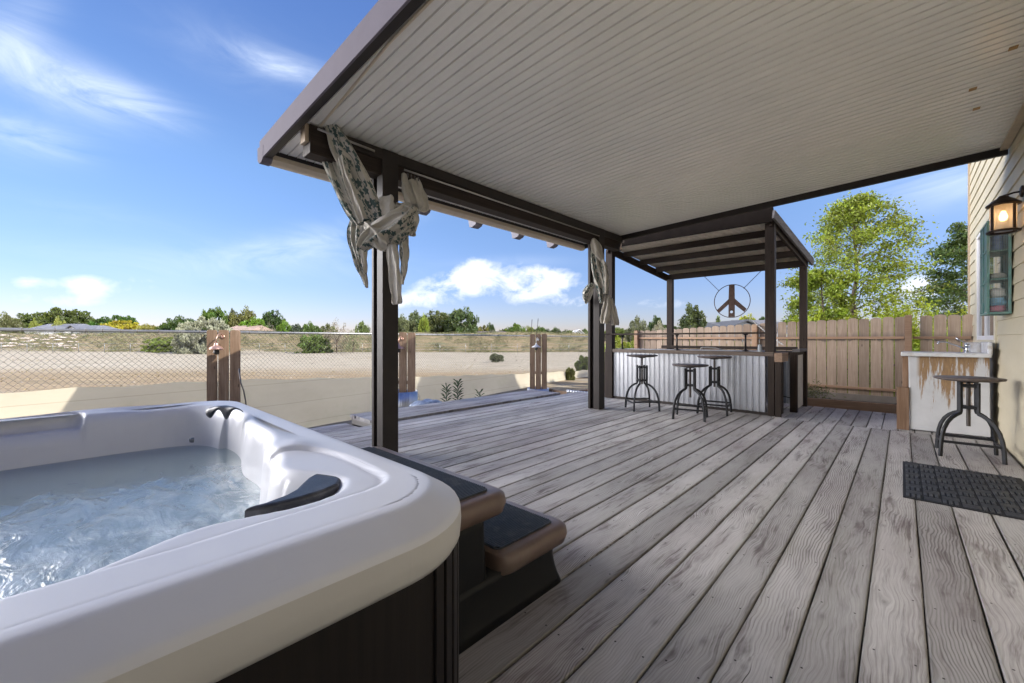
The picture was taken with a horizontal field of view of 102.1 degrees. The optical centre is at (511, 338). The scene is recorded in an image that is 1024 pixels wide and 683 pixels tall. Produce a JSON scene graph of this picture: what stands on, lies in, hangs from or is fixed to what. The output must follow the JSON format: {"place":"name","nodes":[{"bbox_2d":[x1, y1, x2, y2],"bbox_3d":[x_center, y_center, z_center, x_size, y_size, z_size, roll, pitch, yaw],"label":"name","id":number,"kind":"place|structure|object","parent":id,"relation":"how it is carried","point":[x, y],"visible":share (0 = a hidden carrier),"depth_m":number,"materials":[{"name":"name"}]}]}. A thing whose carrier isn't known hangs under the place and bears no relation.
{"place":"outdoors","nodes":[
{"label":"outdoors","id":0,"kind":"place"},
{"bbox_2d":[0,332,928,663],"bbox_3d":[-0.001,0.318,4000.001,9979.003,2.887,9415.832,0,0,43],"label":"ground","id":1,"kind":"structure","parent":0,"point":[292,362],"depth_m":30.24,"materials":[{"name":"sand"}]},
{"bbox_2d":[0,311,24,332],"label":"tree","id":2,"kind":"object","parent":1,"relation":"on","point":[7,321],"visible":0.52,"depth_m":94.60,"materials":[{"name":"green plant"}]},
{"bbox_2d":[29,318,41,327],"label":"tree","id":3,"kind":"object","parent":1,"relation":"on","point":[34,324],"visible":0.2,"depth_m":91.71,"materials":[{"name":"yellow plant"}]},
{"bbox_2d":[0,334,78,347],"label":"rubble","id":4,"kind":"object","parent":1,"relation":"on","point":[60,344],"visible":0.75,"depth_m":57.05,"materials":[{"name":"stone"}]},
{"bbox_2d":[24,324,86,334],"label":"house","id":5,"kind":"structure","parent":1,"relation":"on","point":[57,327],"depth_m":90.58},
{"bbox_2d":[17,306,94,332],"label":"tree","id":6,"kind":"object","parent":1,"relation":"on","point":[68,316],"visible":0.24,"depth_m":103.01,"materials":[{"name":"green plant"}]},
{"bbox_2d":[51,317,65,325],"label":"tree","id":7,"kind":"object","parent":1,"relation":"on","point":[57,321],"visible":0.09,"depth_m":91.65,"materials":[{"name":"yellow plant"}]},
{"bbox_2d":[53,325,116,334],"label":"house","id":8,"kind":"structure","parent":1,"relation":"on","point":[88,326],"depth_m":83.02,"materials":[{"name":"grey"}]},
{"bbox_2d":[88,315,139,325],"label":"tree","id":9,"kind":"object","parent":1,"relation":"on","point":[102,320],"visible":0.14,"depth_m":103.63,"materials":[{"name":"green plant"}]},
{"bbox_2d":[100,320,141,329],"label":"tree","id":10,"kind":"object","parent":1,"relation":"on","point":[128,326],"visible":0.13,"depth_m":97.20,"materials":[{"name":"yellow plant"}]},
{"bbox_2d":[134,323,159,333],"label":"tree","id":11,"kind":"object","parent":1,"relation":"on","point":[146,327],"visible":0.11,"depth_m":97.06,"materials":[{"name":"yellow plant"}]},
{"bbox_2d":[140,337,175,352],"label":"bush","id":12,"kind":"object","parent":1,"relation":"on","point":[156,345],"visible":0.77,"depth_m":51.74,"materials":[{"name":"green plant"}]},
{"bbox_2d":[154,315,194,329],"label":"tree","id":13,"kind":"object","parent":1,"relation":"on","point":[172,324],"visible":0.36,"depth_m":97.75,"materials":[{"name":"green plant"}]},
{"bbox_2d":[175,334,202,353],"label":"bush","id":14,"kind":"object","parent":1,"relation":"on","point":[179,343],"visible":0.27,"depth_m":46.95,"materials":[{"name":"green plant"}]},
{"bbox_2d":[170,316,232,353],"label":"bush","id":15,"kind":"object","parent":1,"relation":"on","point":[212,323],"visible":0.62,"depth_m":47.33,"materials":[{"name":"green plant"}]},
{"bbox_2d":[201,305,228,329],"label":"tree","id":16,"kind":"object","parent":1,"relation":"on","point":[211,313],"visible":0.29,"depth_m":99.69,"materials":[{"name":"green plant"}]},
{"bbox_2d":[207,330,240,402],"bbox_3d":[-4.574,0.778,6.576,0.500,1.845,0.053,0,0,-5],"label":"lamp board","id":17,"kind":"object","parent":1,"relation":"on","point":[223,368],"visible":0.66,"depth_m":6.55,"materials":[{"name":"brown wood"}]},
{"bbox_2d":[209,333,224,355],"bbox_3d":[-4.575,0.082,6.412,0.191,0.348,0.263,0,0,-28],"label":"barn lamp","id":18,"kind":"object","parent":17,"relation":"attached to","point":[216,347],"visible":1,"depth_m":6.36,"materials":[{"name":"silver metal"}]},
{"bbox_2d":[238,368,246,404],"bbox_3d":[-4.221,0.817,6.475,0.163,0.714,0.070,0,0,0],"label":"cable","id":19,"kind":"object","parent":17,"relation":"hanging from","point":[242,386],"visible":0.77,"depth_m":6.45,"materials":[{"name":"metal"}]},
{"bbox_2d":[227,304,256,327],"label":"tree","id":20,"kind":"object","parent":1,"relation":"on","point":[247,314],"visible":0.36,"depth_m":102.26,"materials":[{"name":"green plant"}]},
{"bbox_2d":[231,325,273,331],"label":"house","id":21,"kind":"structure","parent":1,"relation":"on","point":[252,328],"depth_m":92.50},
{"bbox_2d":[238,317,267,327],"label":"tree","id":22,"kind":"object","parent":1,"relation":"on","point":[256,321],"visible":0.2,"depth_m":94.88,"materials":[{"name":"green plant"}]},
{"bbox_2d":[0,343,541,352],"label":"wire fence","id":23,"kind":"object","parent":1,"relation":"on","point":[362,347],"visible":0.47,"depth_m":51.99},
{"bbox_2d":[262,309,285,331],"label":"tree","id":24,"kind":"object","parent":1,"relation":"on","point":[275,320],"visible":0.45,"depth_m":104.53,"materials":[{"name":"green plant"}]},
{"bbox_2d":[0,352,559,391],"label":"field weeds","id":25,"kind":"object","parent":1,"relation":"on","point":[183,372],"visible":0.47,"depth_m":21.27,"materials":[{"name":"green plant"}]},
{"bbox_2d":[276,319,291,331],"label":"tree","id":26,"kind":"object","parent":1,"relation":"on","point":[282,326],"visible":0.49,"depth_m":97.43,"materials":[{"name":"green plant"}]},
{"bbox_2d":[1,352,578,383],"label":"field stones","id":27,"kind":"object","parent":1,"relation":"on","point":[244,365],"visible":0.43,"depth_m":29.44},
{"bbox_2d":[0,327,587,392],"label":"chain link fence","id":28,"kind":"object","parent":1,"relation":"on","point":[87,330],"visible":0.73,"depth_m":7.20,"materials":[{"name":"metal"}]},
{"bbox_2d":[0,370,587,427],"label":"privacy tarp","id":29,"kind":"object","parent":28,"relation":"attached to","point":[309,402],"visible":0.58,"depth_m":7.65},
{"bbox_2d":[289,323,302,331],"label":"tree","id":30,"kind":"object","parent":1,"relation":"on","point":[296,328],"visible":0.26,"depth_m":99.39,"materials":[{"name":"green plant"}]},
{"bbox_2d":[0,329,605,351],"bbox_3d":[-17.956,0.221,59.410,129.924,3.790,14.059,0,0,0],"label":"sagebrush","id":31,"kind":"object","parent":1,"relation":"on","point":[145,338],"visible":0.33,"depth_m":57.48,"materials":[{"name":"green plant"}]},
{"bbox_2d":[299,320,322,331],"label":"tree","id":32,"kind":"object","parent":1,"relation":"on","point":[311,327],"visible":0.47,"depth_m":94.24,"materials":[{"name":"green plant"}]},
{"bbox_2d":[296,334,332,352],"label":"bush","id":33,"kind":"object","parent":1,"relation":"on","point":[305,346],"visible":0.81,"depth_m":49.09,"materials":[{"name":"green plant"}]},
{"bbox_2d":[0,330,656,352],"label":"dry grass","id":34,"kind":"structure","parent":1,"relation":"on","point":[60,334],"depth_m":57.84,"materials":[{"name":"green plant"}]},
{"bbox_2d":[320,323,337,334],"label":"tree","id":35,"kind":"object","parent":1,"relation":"on","point":[324,329],"visible":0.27,"depth_m":99.30,"materials":[{"name":"green plant"}]},
{"bbox_2d":[324,317,349,352],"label":"bush","id":36,"kind":"object","parent":1,"relation":"on","point":[337,339],"visible":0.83,"depth_m":49.83,"materials":[{"name":"beige plant"}]},
{"bbox_2d":[342,329,363,352],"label":"bush","id":37,"kind":"object","parent":1,"relation":"on","point":[353,346],"visible":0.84,"depth_m":49.81,"materials":[{"name":"brown plant"}]},
{"bbox_2d":[352,418,371,426],"bbox_3d":[-0.716,1.454,7.678,0.780,0.493,4.295,0,0,43],"label":"platform skirt","id":38,"kind":"object","parent":1,"relation":"on","point":[358,422],"visible":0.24,"depth_m":6.21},
{"bbox_2d":[355,321,370,332],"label":"tree","id":39,"kind":"object","parent":1,"relation":"on","point":[363,328],"visible":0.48,"depth_m":89.37,"materials":[{"name":"green plant"}]},
{"bbox_2d":[398,314,416,332],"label":"tree","id":40,"kind":"object","parent":1,"relation":"on","point":[404,324],"visible":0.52,"depth_m":91.07,"materials":[{"name":"green plant"}]},
{"bbox_2d":[398,389,417,407],"bbox_3d":[-2.273,1.387,8.600,0.612,0.625,0.612,0,0,43],"label":"planter","id":41,"kind":"object","parent":1,"relation":"on","point":[406,399],"visible":0.19,"depth_m":8.35,"materials":[{"name":"ceramic"}]},
{"bbox_2d":[398,332,414,392],"bbox_3d":[-2.267,0.629,8.626,0.560,1.543,0.053,0,0,13],"label":"lamp board","id":42,"kind":"object","parent":41,"relation":"on","point":[403,381],"visible":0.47,"depth_m":8.59,"materials":[{"name":"brown wood"}]},
{"bbox_2d":[408,310,429,331],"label":"tree","id":43,"kind":"object","parent":1,"relation":"on","point":[416,316],"visible":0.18,"depth_m":94.73,"materials":[{"name":"green plant"}]},
{"bbox_2d":[418,313,429,331],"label":"tree","id":44,"kind":"object","parent":1,"relation":"on","point":[423,325],"visible":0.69,"depth_m":89.28,"materials":[{"name":"green plant"}]},
{"bbox_2d":[409,399,441,405],"bbox_3d":[-1.650,1.246,7.900,0.610,0.207,0.416,0,0,0],"label":"folded tarp","id":45,"kind":"object","parent":1,"relation":"on","point":[423,402],"visible":0.52,"depth_m":7.80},
{"bbox_2d":[427,309,450,333],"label":"tree","id":46,"kind":"object","parent":1,"relation":"on","point":[436,321],"visible":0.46,"depth_m":95.82,"materials":[{"name":"green plant"}]},
{"bbox_2d":[440,382,452,401],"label":"lily shoot","id":47,"kind":"object","parent":1,"relation":"on","point":[446,391],"visible":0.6,"depth_m":7.89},
{"bbox_2d":[452,378,463,399],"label":"lily shoot","id":48,"kind":"object","parent":1,"relation":"on","point":[458,383],"visible":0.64,"depth_m":7.99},
{"bbox_2d":[444,307,478,332],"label":"tree","id":49,"kind":"object","parent":1,"relation":"on","point":[452,323],"visible":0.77,"depth_m":92.20,"materials":[{"name":"green plant"}]},
{"bbox_2d":[489,353,503,361],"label":"shrub","id":50,"kind":"object","parent":1,"relation":"on","point":[493,356],"visible":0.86,"depth_m":29.69,"materials":[{"name":"green plant"}]},
{"bbox_2d":[504,323,525,331],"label":"tree","id":51,"kind":"object","parent":1,"relation":"on","point":[515,327],"visible":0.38,"depth_m":99.21,"materials":[{"name":"green plant"}]},
{"bbox_2d":[527,387,548,390],"bbox_3d":[0.697,1.500,11.000,0.582,0.400,0.582,0,0,43],"label":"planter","id":52,"kind":"object","parent":1,"relation":"on","point":[541,389],"visible":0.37,"depth_m":10.80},
{"bbox_2d":[530,334,546,388],"bbox_3d":[0.707,0.629,11.025,0.470,1.541,0.053,0,0,21],"label":"lamp board","id":53,"kind":"object","parent":52,"relation":"on","point":[537,372],"visible":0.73,"depth_m":11.00,"materials":[{"name":"brown wood"}]},
{"bbox_2d":[565,367,574,379],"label":"shrub","id":54,"kind":"object","parent":1,"relation":"on","point":[570,373],"visible":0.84,"depth_m":16.85,"materials":[{"name":"green plant"}]},
{"bbox_2d":[574,355,587,370],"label":"shrub","id":55,"kind":"object","parent":1,"relation":"on","point":[579,365],"visible":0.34,"depth_m":19.79,"materials":[{"name":"green plant"}]},
{"bbox_2d":[605,327,625,336],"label":"tree","id":56,"kind":"object","parent":1,"relation":"on","point":[619,330],"visible":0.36,"depth_m":59.16,"materials":[{"name":"green plant"}]},
{"bbox_2d":[605,335,633,348],"bbox_3d":[3.825,1.165,14.472,1.718,2.608,1.806,0,0,22],"label":"bush","id":57,"kind":"object","parent":1,"relation":"on","point":[625,344],"visible":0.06,"depth_m":14.53,"materials":[{"name":"green plant"}]},
{"bbox_2d":[624,315,649,348],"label":"tree","id":58,"kind":"object","parent":1,"relation":"on","point":[635,325],"visible":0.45,"depth_m":51.66,"materials":[{"name":"green plant"}]},
{"bbox_2d":[648,315,661,331],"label":"tree","id":59,"kind":"object","parent":1,"relation":"on","point":[655,320],"visible":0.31,"depth_m":79.70,"materials":[{"name":"green plant"}]},
{"bbox_2d":[652,321,666,341],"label":"tree","id":60,"kind":"object","parent":1,"relation":"on","point":[658,326],"visible":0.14,"depth_m":49.89,"materials":[{"name":"green plant"}]},
{"bbox_2d":[677,302,706,345],"bbox_3d":[14.882,0.256,34.006,2.778,6.679,2.300,0,0,-13],"label":"tree","id":61,"kind":"object","parent":1,"relation":"on","point":[694,319],"visible":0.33,"depth_m":33.51,"materials":[{"name":"green plant"}]},
{"bbox_2d":[706,319,758,345],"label":"house","id":62,"kind":"structure","parent":1,"relation":"on","point":[732,322],"depth_m":40.42,"materials":[{"name":"grey"}]},
{"bbox_2d":[731,320,786,345],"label":"house","id":63,"kind":"structure","parent":1,"relation":"on","point":[759,321],"depth_m":45.99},
{"bbox_2d":[634,314,972,403],"bbox_3d":[5.405,0.640,8.805,5.977,2.120,0.117,0,0,43],"label":"picket fence","id":64,"kind":"object","parent":1,"relation":"on","point":[836,337],"visible":0.5,"depth_m":7.84,"materials":[{"name":"brown wood"}]},
{"bbox_2d":[786,304,847,375],"bbox_3d":[9.422,0.733,13.025,1.687,3.720,1.662,0,0,-12],"label":"hedge bush","id":65,"kind":"object","parent":1,"relation":"on","point":[815,317],"visible":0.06,"depth_m":12.91,"materials":[{"name":"green plant"}]},
{"bbox_2d":[777,267,876,330],"bbox_3d":[9.987,-0.324,13.350,2.571,4.060,2.258,0,0,22],"label":"maple tree","id":66,"kind":"object","parent":1,"relation":"on","point":[818,278],"visible":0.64,"depth_m":13.20,"materials":[{"name":"green plant"}]},
{"bbox_2d":[786,326,894,393],"bbox_3d":[9.127,0.935,11.944,2.773,2.788,2.735,0,0,-12],"label":"shrub","id":67,"kind":"object","parent":1,"relation":"on","point":[847,359],"visible":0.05,"depth_m":11.26,"materials":[{"name":"green plant"}]},
{"bbox_2d":[810,397,890,412],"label":"planter soil","id":68,"kind":"structure","parent":1,"relation":"on","point":[852,400],"depth_m":7.65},
{"bbox_2d":[808,379,846,398],"bbox_3d":[5.711,1.039,7.944,0.945,0.616,0.610,0,0,69],"label":"weed clump","id":69,"kind":"object","parent":68,"relation":"on","point":[813,393],"visible":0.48,"depth_m":7.88,"materials":[{"name":"green plant"}]},
{"bbox_2d":[808,397,896,413],"bbox_3d":[6.012,1.180,7.333,1.520,0.160,0.080,0,0,43],"label":"planter board","id":70,"kind":"object","parent":68,"relation":"on","point":[859,406],"visible":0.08,"depth_m":7.28,"materials":[{"name":"brown wood"}]},
{"bbox_2d":[826,300,894,392],"bbox_3d":[10.585,0.730,12.622,1.735,3.838,1.905,0,0,43],"label":"hedge bush","id":71,"kind":"object","parent":1,"relation":"on","point":[863,309],"visible":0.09,"depth_m":12.42,"materials":[{"name":"green plant"}]},
{"bbox_2d":[778,188,955,341],"bbox_3d":[11.970,-1.718,14.317,4.869,6.845,4.956,0,0,43],"label":"maple tree","id":72,"kind":"object","parent":1,"relation":"on","point":[851,214],"visible":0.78,"depth_m":13.87,"materials":[{"name":"green plant"}]},
{"bbox_2d":[826,321,947,396],"bbox_3d":[10.658,0.903,11.852,2.920,2.852,2.819,0,0,6],"label":"shrub","id":73,"kind":"object","parent":1,"relation":"on","point":[915,347],"visible":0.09,"depth_m":11.61,"materials":[{"name":"green plant"}]},
{"bbox_2d":[879,294,933,385],"bbox_3d":[11.805,0.694,12.377,1.482,4.169,1.578,0,0,21],"label":"hedge bush","id":74,"kind":"object","parent":1,"relation":"on","point":[915,329],"visible":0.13,"depth_m":12.19,"materials":[{"name":"green plant"}]},
{"bbox_2d":[857,417,990,682],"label":"deck framing","id":75,"kind":"object","parent":1,"relation":"on","point":[920,569],"visible":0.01,"depth_m":2.31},
{"bbox_2d":[321,392,1023,682],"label":"deck","id":76,"kind":"structure","parent":75,"relation":"on","point":[718,546],"depth_m":2.37,"materials":[{"name":"wood"}]},
{"bbox_2d":[0,401,460,682],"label":"hot tub","id":77,"kind":"object","parent":76,"relation":"on","point":[327,559],"visible":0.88,"depth_m":0.79,"materials":[{"name":"plastic"}]},
{"bbox_2d":[0,464,259,598],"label":"water","id":78,"kind":"structure","parent":77,"relation":"in","point":[35,567],"depth_m":1.14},
{"bbox_2d":[310,390,559,432],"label":"deck platform","id":79,"kind":"structure","parent":76,"relation":"attached to","point":[412,412],"depth_m":7.15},
{"bbox_2d":[360,447,566,653],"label":"spa steps","id":80,"kind":"structure","parent":76,"relation":"on","point":[507,569],"depth_m":1.81,"materials":[{"name":"black plastic"}]},
{"bbox_2d":[257,0,1023,451],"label":"patio roof","id":81,"kind":"structure","parent":76,"relation":"on","point":[613,124],"depth_m":3.57,"materials":[{"name":"metal"}]},
{"bbox_2d":[317,128,374,151],"bbox_3d":[-1.511,-1.825,3.804,0.022,0.032,0.541,0,0,41],"label":"curtain rod","id":82,"kind":"object","parent":81,"relation":"attached to","point":[352,142],"visible":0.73,"depth_m":3.84,"materials":[{"name":"metal"}]},
{"bbox_2d":[322,124,418,304],"bbox_3d":[-1.345,-1.175,3.900,0.933,1.714,0.391,0,0,-10],"label":"curtain","id":83,"kind":"object","parent":82,"relation":"hanging from","point":[387,225],"visible":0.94,"depth_m":3.82,"materials":[{"name":"grey fabric"}]},
{"bbox_2d":[320,0,433,125],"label":"curtain rod","id":84,"kind":"object","parent":81,"relation":"attached to","point":[404,27],"visible":1,"depth_m":2.76,"materials":[{"name":"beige metal"}]},
{"bbox_2d":[404,169,598,235],"bbox_3d":[0.181,-1.730,5.583,0.020,0.020,3.730,0,0,43],"label":"curtain rod","id":85,"kind":"object","parent":81,"relation":"attached to","point":[493,200],"visible":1,"depth_m":5.10,"materials":[{"name":"metal"}]},
{"bbox_2d":[401,172,428,212],"bbox_3d":[-0.966,-1.462,4.134,0.274,0.399,0.092,0,0,-10],"label":"curtain","id":86,"kind":"object","parent":85,"relation":"hanging from","point":[414,193],"visible":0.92,"depth_m":4.12,"materials":[{"name":"beige fabric"}]},
{"bbox_2d":[582,238,618,324],"bbox_3d":[1.478,-0.954,6.916,0.604,1.448,0.275,0,0,17],"label":"curtain","id":87,"kind":"object","parent":85,"relation":"hanging from","point":[600,276],"visible":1,"depth_m":6.90,"materials":[{"name":"grey fabric"}]},
{"bbox_2d":[625,354,660,411],"bbox_3d":[2.220,0.734,7.062,0.514,0.933,0.514,0,0,-3],"label":"bar stool","id":88,"kind":"object","parent":76,"relation":"on","point":[641,379],"visible":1,"depth_m":7.00,"materials":[{"name":"black metal"}]},
{"bbox_2d":[672,363,708,421],"bbox_3d":[2.705,0.792,6.281,0.514,0.818,0.514,0,0,29],"label":"bar stool","id":89,"kind":"object","parent":76,"relation":"on","point":[693,385],"visible":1,"depth_m":6.24,"materials":[{"name":"black metal"}]},
{"bbox_2d":[605,332,806,416],"bbox_3d":[3.534,0.544,7.891,3.250,1.312,1.470,0,0,43],"label":"outdoor bar","id":90,"kind":"object","parent":76,"relation":"on","point":[753,380],"visible":0.92,"depth_m":7.15,"materials":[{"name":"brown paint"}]},
{"bbox_2d":[606,207,813,406],"bbox_3d":[3.631,-0.417,7.917,3.275,3.235,1.782,0,0,43],"label":"bar pergola","id":91,"kind":"object","parent":76,"relation":"on","point":[768,242],"visible":0.97,"depth_m":7.51,"materials":[{"name":"paint"}]},
{"bbox_2d":[704,270,761,317],"bbox_3d":[4.349,-0.863,8.201,1.049,0.884,0.038,0,0,43],"label":"peace sign","id":92,"kind":"object","parent":91,"relation":"hanging from","point":[731,302],"visible":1,"depth_m":8.19,"materials":[{"name":"metal"}]},
{"bbox_2d":[696,356,731,415],"bbox_3d":[3.296,0.738,6.735,0.514,0.925,0.514,0,0,35],"label":"bar stool","id":93,"kind":"object","parent":76,"relation":"on","point":[714,382],"visible":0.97,"depth_m":6.69,"materials":[{"name":"black metal"}]},
{"bbox_2d":[897,342,992,436],"bbox_3d":[5.641,0.618,5.449,0.837,1.165,0.670,0,0,43],"label":"outdoor sink","id":94,"kind":"object","parent":76,"relation":"on","point":[926,401],"visible":0.87,"depth_m":5.28,"materials":[{"name":"white"}]},
{"bbox_2d":[937,337,970,352],"bbox_3d":[5.661,0.074,5.308,0.330,0.196,0.074,0,0,27],"label":"sink faucet","id":95,"kind":"object","parent":94,"relation":"on","point":[967,347],"visible":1,"depth_m":5.26,"materials":[{"name":"silver metal"}]},
{"bbox_2d":[903,461,1023,519],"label":"door mat","id":96,"kind":"object","parent":76,"relation":"on","point":[995,494],"depth_m":3.28,"materials":[{"name":"rubber"}]},
{"bbox_2d":[933,375,1007,464],"bbox_3d":[4.697,0.797,4.257,0.514,0.808,0.514,0,0,42],"label":"bar stool","id":97,"kind":"object","parent":76,"relation":"on","point":[977,381],"visible":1,"depth_m":4.24,"materials":[{"name":"black metal"}]},
{"bbox_2d":[899,221,967,339],"bbox_3d":[21.419,-1.886,18.922,6.034,7.177,6.065,0,0,43],"label":"oak tree","id":98,"kind":"object","parent":1,"relation":"on","point":[957,246],"visible":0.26,"depth_m":19.23,"materials":[{"name":"green plant"}]},
{"bbox_2d":[919,303,967,351],"bbox_3d":[12.883,0.774,12.177,1.458,3.776,1.553,0,0,21],"label":"hedge bush","id":99,"kind":"object","parent":1,"relation":"on","point":[949,313],"visible":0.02,"depth_m":12.09,"materials":[{"name":"green plant"}]},
{"bbox_2d":[968,123,1023,468],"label":"house","id":100,"kind":"structure","parent":1,"relation":"on","point":[990,180],"depth_m":4.71,"materials":[{"name":"yellow"}]},
{"bbox_2d":[977,220,993,339],"bbox_3d":[6.559,-0.780,5.718,0.036,1.580,1.700,0,0,43],"label":"window","id":101,"kind":"structure","parent":100,"relation":"in","point":[985,324],"depth_m":6.05,"materials":[{"name":"white plastic"}]},
{"bbox_2d":[980,218,1011,315],"bbox_3d":[5.308,-0.762,4.548,0.177,0.995,0.500,0,0,43],"label":"wall cabinet","id":102,"kind":"object","parent":100,"relation":"attached to","point":[1004,254],"depth_m":4.45,"materials":[{"name":"teal paint"}]},
{"bbox_2d":[981,227,985,312],"bbox_3d":[5.252,-0.763,4.600,0.003,0.935,0.440,0,0,43],"label":"door panel","id":103,"kind":"structure","parent":102,"relation":"in","point":[985,227],"depth_m":4.58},
{"bbox_2d":[990,305,1005,311],"bbox_3d":[5.196,-0.324,4.432,0.131,0.075,0.133,0,0,43],"label":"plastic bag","id":104,"kind":"object","parent":102,"relation":"on","point":[999,308],"visible":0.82,"depth_m":4.39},
{"bbox_2d":[990,297,1006,305],"bbox_3d":[5.193,-0.400,4.432,0.134,0.099,0.136,0,0,43],"label":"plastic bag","id":105,"kind":"object","parent":104,"relation":"on","point":[998,301],"visible":0.71,"depth_m":4.39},
{"bbox_2d":[990,288,1005,297],"bbox_3d":[5.198,-0.493,4.433,0.121,0.111,0.132,0,0,43],"label":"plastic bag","id":106,"kind":"object","parent":105,"relation":"on","point":[996,292],"visible":0.84,"depth_m":4.39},
{"bbox_2d":[990,272,1006,278],"bbox_3d":[5.207,-0.676,4.437,0.132,0.064,0.154,0,0,43],"label":"folded cloth","id":107,"kind":"object","parent":102,"relation":"on","point":[994,275],"visible":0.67,"depth_m":4.39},
{"bbox_2d":[985,185,1023,235],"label":"wall lantern","id":108,"kind":"object","parent":100,"relation":"attached to","point":[1003,202],"depth_m":3.99,"materials":[{"name":"brown metal"}]},
{"bbox_2d":[0,0,967,333],"label":"sky","id":109,"kind":"structure","parent":0,"point":[133,183],"materials":[{"name":"blue"}]},
{"bbox_2d":[990,235,1002,250],"bbox_3d":[5.201,-1.039,4.441,0.096,0.186,0.096,0,0,43],"label":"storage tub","id":110,"kind":"object","parent":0,"point":[994,243],"visible":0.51,"depth_m":4.41,"materials":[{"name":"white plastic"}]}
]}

